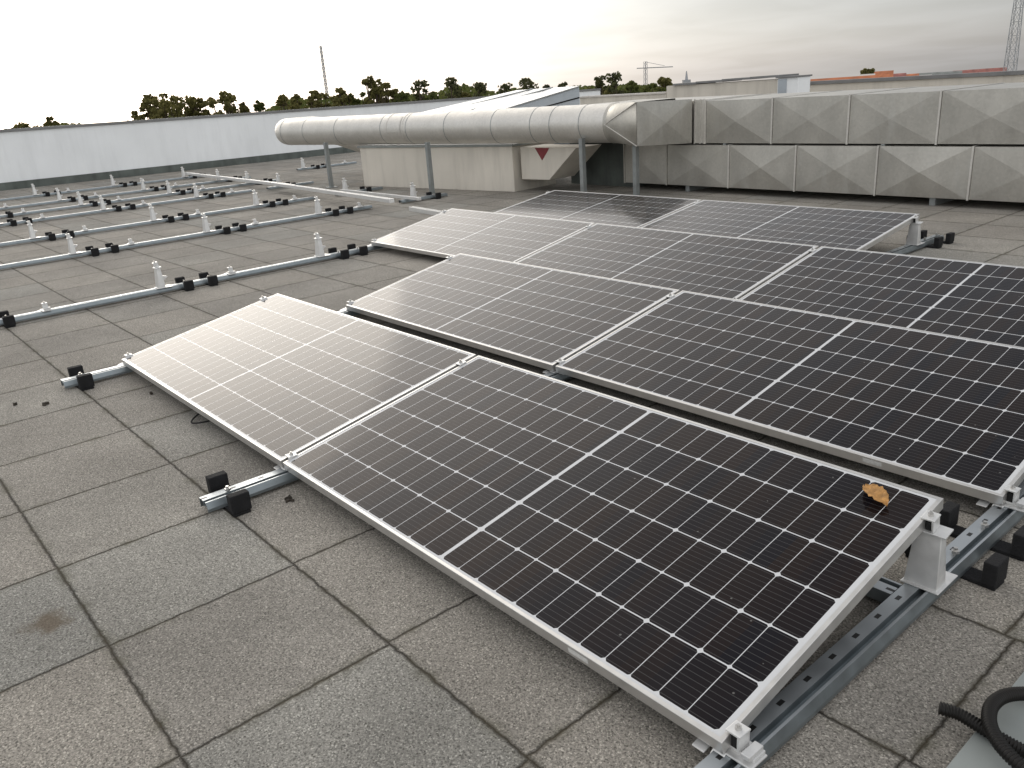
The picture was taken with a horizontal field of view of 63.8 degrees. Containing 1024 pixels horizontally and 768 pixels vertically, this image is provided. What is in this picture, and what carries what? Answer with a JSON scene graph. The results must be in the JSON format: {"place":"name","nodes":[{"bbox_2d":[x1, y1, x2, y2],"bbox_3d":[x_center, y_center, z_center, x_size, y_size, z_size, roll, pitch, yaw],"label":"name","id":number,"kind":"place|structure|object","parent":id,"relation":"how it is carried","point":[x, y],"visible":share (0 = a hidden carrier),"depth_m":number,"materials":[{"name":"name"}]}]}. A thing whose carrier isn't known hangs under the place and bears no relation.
{"place":"outdoors","nodes":[
{"label":"outdoors","id":0,"kind":"place"},
{"bbox_2d":[0,88,600,190],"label":"parapet wall","id":1,"kind":"structure","parent":0,"point":[48,155],"depth_m":20.41,"materials":[{"name":"paint"}]},
{"bbox_2d":[6,83,660,128],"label":"woodland","id":2,"kind":"object","parent":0,"point":[464,86],"visible":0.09,"depth_m":101.80,"materials":[{"name":"green plant"}]},
{"bbox_2d":[0,0,1023,129],"label":"sky","id":3,"kind":"structure","parent":0,"point":[68,61],"materials":[{"name":"white"}]},
{"bbox_2d":[810,75,877,80],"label":"house","id":4,"kind":"structure","parent":0,"point":[857,77],"depth_m":83.01,"materials":[{"name":"orange tile"}]},
{"bbox_2d":[874,70,893,77],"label":"house","id":5,"kind":"structure","parent":0,"point":[880,74],"depth_m":197.16,"materials":[{"name":"brick"}]},
{"bbox_2d":[810,70,1023,91],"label":"parapet wall","id":6,"kind":"structure","parent":0,"point":[931,80],"depth_m":19.06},
{"bbox_2d":[1003,0,1023,70],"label":"lattice tower","id":7,"kind":"structure","parent":0,"point":[1018,21],"depth_m":152.34,"materials":[{"name":"metal"}]},
{"bbox_3d":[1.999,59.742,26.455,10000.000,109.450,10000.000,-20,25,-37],"label":"terrain","id":8,"kind":"structure","parent":0,"visible":0},
{"bbox_2d":[43,116,59,128],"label":"broadleaf tree","id":9,"kind":"object","parent":8,"relation":"on","point":[49,120],"visible":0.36,"depth_m":79.48,"materials":[{"name":"green plant"}]},
{"bbox_2d":[130,93,158,119],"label":"broadleaf tree","id":10,"kind":"object","parent":8,"relation":"on","point":[145,105],"visible":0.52,"depth_m":66.95,"materials":[{"name":"green plant"}]},
{"bbox_2d":[149,92,187,119],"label":"broadleaf tree","id":11,"kind":"object","parent":8,"relation":"on","point":[162,111],"visible":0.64,"depth_m":65.79,"materials":[{"name":"green plant"}]},
{"bbox_2d":[165,95,192,117],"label":"broadleaf tree","id":12,"kind":"object","parent":8,"relation":"on","point":[185,101],"visible":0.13,"depth_m":69.23,"materials":[{"name":"green plant"}]},
{"bbox_2d":[186,96,210,118],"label":"broadleaf tree","id":13,"kind":"object","parent":8,"relation":"on","point":[196,104],"visible":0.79,"depth_m":67.56,"materials":[{"name":"green plant"}]},
{"bbox_2d":[206,90,238,114],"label":"broadleaf tree","id":14,"kind":"object","parent":8,"relation":"on","point":[226,99],"visible":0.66,"depth_m":66.10,"materials":[{"name":"green plant"}]},
{"bbox_2d":[253,100,265,111],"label":"round tree","id":15,"kind":"object","parent":8,"relation":"on","point":[258,106],"visible":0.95,"depth_m":86.19,"materials":[{"name":"green plant"}]},
{"bbox_2d":[275,93,306,111],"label":"broadleaf tree","id":16,"kind":"object","parent":8,"relation":"on","point":[282,101],"visible":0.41,"depth_m":63.81,"materials":[{"name":"green plant"}]},
{"bbox_2d":[306,90,330,110],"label":"broadleaf tree","id":17,"kind":"object","parent":8,"relation":"on","point":[312,102],"visible":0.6,"depth_m":67.94,"materials":[{"name":"green plant"}]},
{"bbox_2d":[319,46,328,96],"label":"antenna mast","id":18,"kind":"object","parent":8,"relation":"on","point":[324,72],"visible":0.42,"depth_m":155.35,"materials":[{"name":"metal"}]},
{"bbox_2d":[329,87,351,106],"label":"broadleaf tree","id":19,"kind":"object","parent":8,"relation":"on","point":[342,97],"visible":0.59,"depth_m":66.35,"materials":[{"name":"green plant"}]},
{"bbox_2d":[347,91,365,105],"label":"round tree","id":20,"kind":"object","parent":8,"relation":"on","point":[355,101],"visible":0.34,"depth_m":68.42,"materials":[{"name":"green plant"}]},
{"bbox_2d":[361,75,388,106],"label":"broadleaf tree","id":21,"kind":"object","parent":8,"relation":"on","point":[375,91],"visible":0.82,"depth_m":64.85,"materials":[{"name":"green plant"}]},
{"bbox_2d":[375,82,398,103],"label":"broadleaf tree","id":22,"kind":"object","parent":8,"relation":"on","point":[390,93],"visible":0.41,"depth_m":66.73,"materials":[{"name":"green plant"}]},
{"bbox_2d":[393,90,409,102],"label":"round tree","id":23,"kind":"object","parent":8,"relation":"on","point":[402,95],"visible":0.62,"depth_m":65.57,"materials":[{"name":"green plant"}]},
{"bbox_2d":[410,79,431,102],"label":"tree","id":24,"kind":"object","parent":8,"relation":"on","point":[418,86],"visible":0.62,"depth_m":70.92,"materials":[{"name":"green plant"}]},
{"bbox_2d":[442,76,461,98],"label":"pine tree","id":25,"kind":"object","parent":8,"relation":"on","point":[452,84],"visible":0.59,"depth_m":71.21,"materials":[{"name":"green plant"}]},
{"bbox_2d":[471,82,487,96],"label":"tree","id":26,"kind":"object","parent":8,"relation":"on","point":[480,87],"visible":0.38,"depth_m":75.14,"materials":[{"name":"green plant"}]},
{"bbox_2d":[498,82,512,93],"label":"pine tree","id":27,"kind":"object","parent":8,"relation":"on","point":[506,87],"visible":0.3,"depth_m":77.15,"materials":[{"name":"green plant"}]},
{"bbox_2d":[518,78,538,89],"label":"pine tree","id":28,"kind":"object","parent":8,"relation":"on","point":[529,82],"visible":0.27,"depth_m":75.17,"materials":[{"name":"green plant"}]},
{"bbox_2d":[594,75,607,94],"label":"pine tree","id":29,"kind":"object","parent":8,"relation":"on","point":[599,83],"visible":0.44,"depth_m":65.25,"materials":[{"name":"green plant"}]},
{"bbox_2d":[603,71,625,93],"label":"pine tree","id":30,"kind":"object","parent":8,"relation":"on","point":[613,79],"visible":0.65,"depth_m":63.27,"materials":[{"name":"green plant"}]},
{"bbox_2d":[624,80,640,93],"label":"round tree","id":31,"kind":"object","parent":8,"relation":"on","point":[630,87],"visible":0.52,"depth_m":74.20,"materials":[{"name":"green plant"}]},
{"bbox_2d":[642,83,665,92],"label":"round tree","id":32,"kind":"object","parent":8,"relation":"on","point":[646,88],"visible":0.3,"depth_m":75.95,"materials":[{"name":"green plant"}]},
{"bbox_2d":[637,61,672,84],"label":"tower crane","id":33,"kind":"object","parent":8,"relation":"on","point":[645,74],"visible":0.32,"depth_m":304.52,"materials":[{"name":"metal"}]},
{"bbox_2d":[657,76,672,91],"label":"broadleaf tree","id":34,"kind":"object","parent":8,"relation":"on","point":[663,82],"visible":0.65,"depth_m":78.57,"materials":[{"name":"green plant"}]},
{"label":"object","id":35,"kind":"object","parent":8,"relation":"on","visible":0},
{"bbox_2d":[0,152,1023,767],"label":"roof deck","id":36,"kind":"structure","parent":35,"relation":"on","point":[154,612],"depth_m":2.60,"materials":[{"name":"concrete"}]},
{"bbox_2d":[0,310,15,327],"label":"rubber foot","id":37,"kind":"object","parent":36,"relation":"on","point":[9,321],"visible":0.91,"depth_m":6.15},
{"bbox_2d":[67,364,94,390],"bbox_3d":[-2.467,-0.036,4.705,0.076,0.086,0.264,-19,24,-35],"label":"rubber foot","id":38,"kind":"object","parent":36,"relation":"on","point":[85,381],"visible":0.89,"depth_m":4.62},
{"bbox_2d":[0,174,209,200],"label":"mounting rail","id":39,"kind":"object","parent":36,"relation":"on","point":[70,191],"visible":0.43,"depth_m":17.10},
{"bbox_2d":[180,166,188,176],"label":"tall mount","id":40,"kind":"object","parent":39,"relation":"attached to","point":[183,172],"visible":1,"depth_m":18.20,"materials":[{"name":"metal"}]},
{"bbox_2d":[185,172,294,184],"bbox_3d":[-5.460,-4.005,16.048,0.062,0.054,5.960,-18,24,-34],"label":"loose rail","id":41,"kind":"object","parent":40,"relation":"on","point":[228,178],"visible":0.81,"depth_m":16.16,"materials":[{"name":"metal"}]},
{"bbox_2d":[264,181,393,202],"bbox_3d":[-2.972,-2.977,12.629,0.070,0.050,5.254,-16,22,-30],"label":"loose rail","id":42,"kind":"object","parent":41,"relation":"on","point":[357,195],"visible":1,"depth_m":12.00,"materials":[{"name":"metal"}]},
{"bbox_2d":[0,176,250,209],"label":"mounting rail","id":43,"kind":"object","parent":36,"relation":"on","point":[89,197],"visible":0.95,"depth_m":15.57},
{"bbox_2d":[0,189,252,226],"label":"mounting rail","id":44,"kind":"object","parent":36,"relation":"on","point":[114,209],"visible":0.95,"depth_m":13.12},
{"bbox_2d":[0,179,275,217],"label":"mounting rail","id":45,"kind":"object","parent":36,"relation":"on","point":[112,201],"visible":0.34,"depth_m":14.43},
{"bbox_2d":[0,196,314,246],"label":"mounting rail","id":46,"kind":"object","parent":36,"relation":"on","point":[140,223],"visible":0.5,"depth_m":11.17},
{"bbox_2d":[26,220,40,238],"bbox_3d":[-6.038,-1.957,10.362,0.130,0.229,0.105,-19,25,-36],"label":"tall mount","id":47,"kind":"object","parent":46,"relation":"attached to","point":[32,232],"visible":1,"depth_m":10.34,"materials":[{"name":"metal"}]},
{"bbox_2d":[175,276,194,290],"bbox_3d":[-2.806,-0.859,7.048,0.076,0.086,0.264,-19,24,-35],"label":"rubber foot","id":48,"kind":"object","parent":36,"relation":"on","point":[188,285],"visible":0.82,"depth_m":6.96},
{"bbox_2d":[0,205,371,269],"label":"mounting rail","id":49,"kind":"object","parent":36,"relation":"on","point":[84,253],"visible":1,"depth_m":9.59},
{"bbox_2d":[65,233,82,254],"bbox_3d":[-4.789,-1.541,8.964,0.130,0.229,0.105,-19,25,-36],"label":"tall mount","id":50,"kind":"object","parent":49,"relation":"attached to","point":[71,247],"visible":1,"depth_m":8.94,"materials":[{"name":"metal"}]},
{"bbox_2d":[201,213,214,232],"bbox_3d":[-3.656,-1.945,9.857,0.130,0.229,0.105,-20,25,-37],"label":"tall mount","id":51,"kind":"object","parent":49,"relation":"attached to","point":[206,225],"visible":1,"depth_m":9.83,"materials":[{"name":"metal"}]},
{"bbox_2d":[314,196,325,213],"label":"tall mount","id":52,"kind":"object","parent":49,"relation":"attached to","point":[318,207],"visible":1,"depth_m":10.72,"materials":[{"name":"metal"}]},
{"bbox_2d":[0,246,385,324],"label":"mounting rail","id":53,"kind":"object","parent":36,"relation":"on","point":[87,304],"visible":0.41,"depth_m":6.91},
{"bbox_2d":[152,261,172,288],"bbox_3d":[-2.945,-0.927,6.900,0.130,0.229,0.105,-19,25,-36],"label":"tall mount","id":54,"kind":"object","parent":53,"relation":"attached to","point":[160,278],"visible":1,"depth_m":6.87,"materials":[{"name":"metal"}]},
{"bbox_2d":[313,232,330,256],"bbox_3d":[-1.812,-1.331,7.792,0.130,0.229,0.105,-19,25,-36],"label":"tall mount","id":55,"kind":"object","parent":53,"relation":"attached to","point":[319,249],"visible":1,"depth_m":7.77,"materials":[{"name":"metal"}]},
{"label":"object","id":56,"kind":"object","parent":53,"relation":"attached to","visible":0},
{"bbox_2d":[371,208,594,261],"bbox_3d":[-0.333,-1.391,7.660,1.037,0.035,2.094,-30,31,-32],"label":"solar panel","id":57,"kind":"object","parent":56,"relation":"on","point":[452,232],"visible":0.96,"depth_m":7.56,"materials":[{"name":"black glass"}]},
{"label":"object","id":58,"kind":"object","parent":53,"relation":"attached to","visible":0},
{"bbox_2d":[494,190,701,226],"bbox_3d":[0.796,-1.815,8.542,1.037,0.035,2.094,-28,30,-33],"label":"solar panel","id":59,"kind":"object","parent":58,"relation":"on","point":[622,210],"visible":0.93,"depth_m":8.45,"materials":[{"name":"black glass"}]},
{"bbox_2d":[198,272,217,286],"bbox_3d":[-2.647,-0.915,7.173,0.076,0.086,0.264,-18,24,-34],"label":"rubber foot","id":60,"kind":"object","parent":36,"relation":"on","point":[212,280],"visible":0.83,"depth_m":7.09},
{"bbox_2d":[60,310,359,388],"bbox_3d":[-1.243,-0.462,5.669,3.430,0.038,0.076,-20,25,-37],"label":"mounting rail","id":61,"kind":"object","parent":36,"relation":"on","point":[101,374],"visible":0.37,"depth_m":4.77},
{"bbox_2d":[118,352,132,364],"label":"mount","id":62,"kind":"object","parent":61,"relation":"attached to","point":[127,354],"visible":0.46,"depth_m":4.84,"materials":[{"name":"metal"}]},
{"bbox_2d":[121,293,475,467],"bbox_3d":[-1.225,-0.127,4.336,1.037,0.035,2.094,-30,31,-32],"label":"solar panel","id":63,"kind":"object","parent":62,"relation":"on","point":[276,378],"visible":0.98,"depth_m":4.11,"materials":[{"name":"glass"}]},
{"bbox_2d":[339,299,353,310],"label":"mount","id":64,"kind":"object","parent":61,"relation":"attached to","point":[349,302],"visible":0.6,"depth_m":5.74,"materials":[{"name":"metal"}]},
{"bbox_2d":[346,253,679,370],"bbox_3d":[-0.092,-0.530,5.228,1.037,0.035,2.094,-30,31,-32],"label":"solar panel","id":65,"kind":"object","parent":64,"relation":"on","point":[543,317],"visible":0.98,"depth_m":5.03,"materials":[{"name":"black glass"}]},
{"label":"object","id":66,"kind":"object","parent":61,"relation":"attached to","visible":0},
{"bbox_2d":[516,223,818,298],"bbox_3d":[1.042,-0.934,6.120,1.037,0.035,2.094,-30,31,-32],"label":"solar panel","id":67,"kind":"object","parent":66,"relation":"on","point":[728,267],"visible":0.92,"depth_m":5.98,"materials":[{"name":"black glass"}]},
{"bbox_2d":[205,470,251,516],"bbox_3d":[-1.092,0.421,3.166,0.076,0.086,0.264,-19,24,-35],"label":"rubber foot","id":68,"kind":"object","parent":36,"relation":"on","point":[239,502],"visible":0.92,"depth_m":3.08},
{"bbox_2d":[297,161,356,169],"bbox_3d":[-4.213,-4.978,18.758,1.500,0.038,0.076,-20,25,-37],"label":"mounting rail","id":69,"kind":"object","parent":36,"relation":"on","point":[325,165],"visible":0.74,"depth_m":18.80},
{"bbox_2d":[323,142,337,187],"bbox_3d":[-3.180,-3.794,14.253,0.160,0.760,0.180,-20,25,-37],"label":"duct support post","id":70,"kind":"object","parent":36,"relation":"on","point":[328,165],"visible":1,"depth_m":14.24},
{"bbox_2d":[328,247,349,259],"bbox_3d":[-1.673,-1.262,7.941,0.076,0.086,0.264,-21,26,-38],"label":"rubber foot","id":71,"kind":"object","parent":36,"relation":"on","point":[345,254],"visible":0.7,"depth_m":7.86},
{"bbox_2d":[347,243,367,255],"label":"rubber foot","id":72,"kind":"object","parent":36,"relation":"on","point":[363,250],"visible":0.75,"depth_m":7.99},
{"bbox_2d":[399,193,447,202],"bbox_3d":[-1.266,-2.667,11.777,0.800,0.038,0.076,-20,25,-37],"label":"mounting rail","id":73,"kind":"object","parent":36,"relation":"on","point":[422,198],"visible":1,"depth_m":11.76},
{"bbox_2d":[340,189,420,200],"bbox_3d":[-1.996,-2.819,12.216,0.047,0.040,2.352,-18,24,-34],"label":"loose rail","id":74,"kind":"object","parent":73,"relation":"on","point":[386,195],"visible":0.9,"depth_m":12.06,"materials":[{"name":"metal"}]},
{"bbox_2d":[409,206,441,214],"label":"loose rail","id":75,"kind":"object","parent":36,"relation":"on","point":[424,210],"visible":0.43,"depth_m":10.46,"materials":[{"name":"metal"}]},
{"bbox_2d":[424,142,434,194],"bbox_3d":[-1.223,-3.205,12.235,0.160,0.760,0.180,-20,25,-37],"label":"duct support post","id":76,"kind":"object","parent":36,"relation":"on","point":[429,167],"visible":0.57,"depth_m":12.21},
{"bbox_2d":[357,143,555,191],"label":"plant shed","id":77,"kind":"structure","parent":36,"relation":"on","point":[487,167],"depth_m":12.69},
{"bbox_2d":[424,86,579,143],"bbox_3d":[-0.150,-4.637,14.601,1.113,1.098,5.398,-14,22,-26],"label":"sloping skylight housing","id":78,"kind":"object","parent":77,"relation":"on","point":[552,96],"visible":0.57,"depth_m":13.34,"materials":[{"name":"metal"}]},
{"bbox_2d":[520,144,601,179],"bbox_3d":[0.686,-3.129,11.602,0.506,0.450,1.137,-20,25,-37],"label":"air intake hood","id":79,"kind":"object","parent":77,"relation":"attached to","point":[547,161],"visible":1,"depth_m":11.49,"materials":[{"name":"white paint"}]},
{"bbox_2d":[199,234,943,512],"bbox_3d":[1.192,-0.381,4.964,6.230,0.038,0.076,-20,25,-37],"label":"mounting rail","id":80,"kind":"object","parent":36,"relation":"on","point":[217,500],"visible":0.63,"depth_m":3.24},
{"bbox_2d":[455,359,465,365],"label":"tall mount","id":81,"kind":"object","parent":80,"relation":"attached to","point":[460,362],"visible":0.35,"depth_m":3.77,"materials":[{"name":"metal"}]},
{"bbox_2d":[283,355,942,753],"bbox_3d":[0.149,0.332,2.796,1.038,0.035,2.094,-30,31,-32],"label":"solar panel","id":82,"kind":"object","parent":81,"relation":"on","point":[705,583],"visible":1,"depth_m":2.46,"materials":[{"name":"black glass"}]},
{"bbox_2d":[862,484,888,505],"bbox_3d":[1.037,0.311,2.349,0.057,0.021,0.116,-15,26,-5],"label":"dry leaf","id":83,"kind":"object","parent":82,"relation":"on","point":[876,492],"visible":1,"depth_m":2.34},
{"bbox_2d":[542,358,564,374],"bbox_3d":[0.227,-0.087,4.213,0.090,0.092,0.140,-20,25,-37],"label":"mount","id":84,"kind":"object","parent":80,"relation":"attached to","point":[559,360],"visible":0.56,"depth_m":4.20,"materials":[{"name":"metal"}]},
{"bbox_2d":[555,290,1023,504],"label":"solar panel","id":85,"kind":"object","parent":84,"relation":"on","point":[946,411],"visible":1,"depth_m":3.49,"materials":[{"name":"black glass"}]},
{"bbox_2d":[906,215,924,245],"bbox_3d":[3.199,-1.225,6.505,0.130,0.229,0.105,-20,25,-37],"label":"tall mount","id":86,"kind":"object","parent":80,"relation":"on","point":[914,235],"visible":0.91,"depth_m":6.48,"materials":[{"name":"metal"}]},
{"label":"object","id":87,"kind":"object","parent":80,"relation":"attached to","visible":0},
{"bbox_2d":[739,246,1023,346],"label":"solar panel","id":88,"kind":"object","parent":87,"relation":"on","point":[975,300],"visible":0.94,"depth_m":4.74,"materials":[{"name":"black glass"}]},
{"bbox_2d":[578,138,586,191],"bbox_3d":[0.919,-2.789,10.660,0.160,0.760,0.180,-20,25,-37],"label":"duct support post","id":89,"kind":"object","parent":36,"relation":"on","point":[582,166],"visible":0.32,"depth_m":10.62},
{"bbox_2d":[275,94,760,152],"bbox_3d":[-0.598,-4.122,13.665,9.022,0.933,2.811,15,28,43],"label":"round duct","id":90,"kind":"object","parent":89,"relation":"on","point":[649,122],"visible":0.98,"depth_m":11.32,"materials":[{"name":"metal"}]},
{"bbox_2d":[387,116,402,131],"bbox_3d":[-1.846,-4.112,13.012,0.320,0.237,0.108,15,27,42],"label":"access door","id":91,"kind":"structure","parent":90,"relation":"in","point":[393,125],"depth_m":12.99,"materials":[{"name":"metal"}]},
{"bbox_2d":[570,143,670,186],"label":"plenum back wall","id":92,"kind":"structure","parent":36,"relation":"on","point":[604,164],"depth_m":11.87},
{"bbox_2d":[579,92,666,104],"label":"roof wall","id":93,"kind":"structure","parent":36,"relation":"on","point":[593,99],"depth_m":21.81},
{"bbox_2d":[632,146,640,195],"bbox_3d":[1.575,-2.758,10.444,0.160,0.760,0.180,-20,25,-37],"label":"duct support post","id":94,"kind":"object","parent":36,"relation":"on","point":[636,178],"visible":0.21,"depth_m":10.44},
{"bbox_2d":[667,73,798,97],"bbox_3d":[5.075,-6.630,19.684,1.150,1.290,3.200,-20,25,-37],"label":"roof housing","id":95,"kind":"object","parent":36,"relation":"on","point":[723,87],"visible":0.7,"depth_m":19.32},
{"bbox_2d":[776,74,811,93],"bbox_3d":[6.275,-6.227,18.383,0.580,1.255,0.550,-20,25,-37],"label":"roof cabinet","id":96,"kind":"object","parent":36,"relation":"on","point":[794,84],"visible":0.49,"depth_m":18.06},
{"bbox_2d":[623,139,1023,205],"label":"rectangular duct","id":97,"kind":"object","parent":36,"relation":"on","point":[937,174],"visible":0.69,"depth_m":9.01,"materials":[{"name":"metal"}]},
{"bbox_2d":[694,82,1023,145],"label":"rectangular duct","id":98,"kind":"object","parent":97,"relation":"on","point":[975,114],"visible":1,"depth_m":8.76,"materials":[{"name":"metal"}]},
{"bbox_2d":[694,480,1023,767],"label":"mounting rail","id":99,"kind":"object","parent":36,"relation":"on","point":[792,709],"depth_m":2.08,"materials":[{"name":"metal"}]},
{"bbox_2d":[692,720,766,767],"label":"mount","id":100,"kind":"object","parent":99,"relation":"attached to","point":[743,750],"visible":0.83,"depth_m":1.76,"materials":[{"name":"metal"}]},
{"bbox_2d":[900,510,957,594],"bbox_3d":[1.173,0.444,2.289,0.130,0.229,0.105,-20,25,-37],"label":"tall mount","id":101,"kind":"object","parent":99,"relation":"attached to","point":[925,570],"visible":0.85,"depth_m":2.27,"materials":[{"name":"metal"}]},
{"bbox_2d":[976,485,1023,512],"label":"mount","id":102,"kind":"object","parent":99,"relation":"attached to","point":[1014,502],"visible":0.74,"depth_m":2.66,"materials":[{"name":"metal"}]},
{"bbox_2d":[865,577,901,601],"bbox_3d":[0.688,0.459,2.739,0.076,0.038,1.200,-20,25,-37],"label":"mounting rail","id":103,"kind":"object","parent":36,"relation":"on","point":[882,589],"visible":0.19,"depth_m":2.31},
{"bbox_2d":[906,236,943,248],"bbox_3d":[3.338,-1.156,6.654,0.076,0.086,0.264,-18,24,-34],"label":"rubber foot","id":104,"kind":"object","parent":36,"relation":"on","point":[938,242],"visible":0.59,"depth_m":6.55},
{"bbox_2d":[921,230,954,243],"bbox_3d":[3.497,-1.212,6.779,0.076,0.086,0.264,-18,24,-34],"label":"rubber foot","id":105,"kind":"object","parent":36,"relation":"on","point":[950,237],"visible":0.69,"depth_m":6.69},
{"bbox_2d":[904,545,1008,590],"bbox_3d":[1.312,0.513,2.437,0.076,0.086,0.264,-19,24,-35],"label":"rubber foot","id":106,"kind":"object","parent":36,"relation":"on","point":[992,575],"visible":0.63,"depth_m":2.34},
{"bbox_2d":[939,501,1023,561],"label":"rubber foot","id":107,"kind":"object","parent":36,"relation":"on","point":[949,513],"visible":0.79,"depth_m":2.55},
{"bbox_2d":[946,672,1023,767],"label":"grey cover sheet","id":108,"kind":"object","parent":36,"relation":"on","point":[977,750],"depth_m":1.79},
{"bbox_2d":[938,701,1023,757],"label":"corrugated conduit","id":109,"kind":"object","parent":108,"relation":"on","point":[971,721],"visible":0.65,"depth_m":1.82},
{"bbox_2d":[981,686,1023,767],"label":"corrugated conduit","id":110,"kind":"object","parent":108,"relation":"on","point":[995,702],"visible":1,"depth_m":1.77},
{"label":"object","id":111,"kind":"object","parent":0,"visible":0},
{"bbox_2d":[640,200,919,249],"bbox_3d":[2.171,-1.358,7.002,1.037,0.035,2.094,-28,30,-33],"label":"solar panel","id":112,"kind":"object","parent":111,"relation":"on","point":[845,228],"visible":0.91,"depth_m":6.88,"materials":[{"name":"black glass"}]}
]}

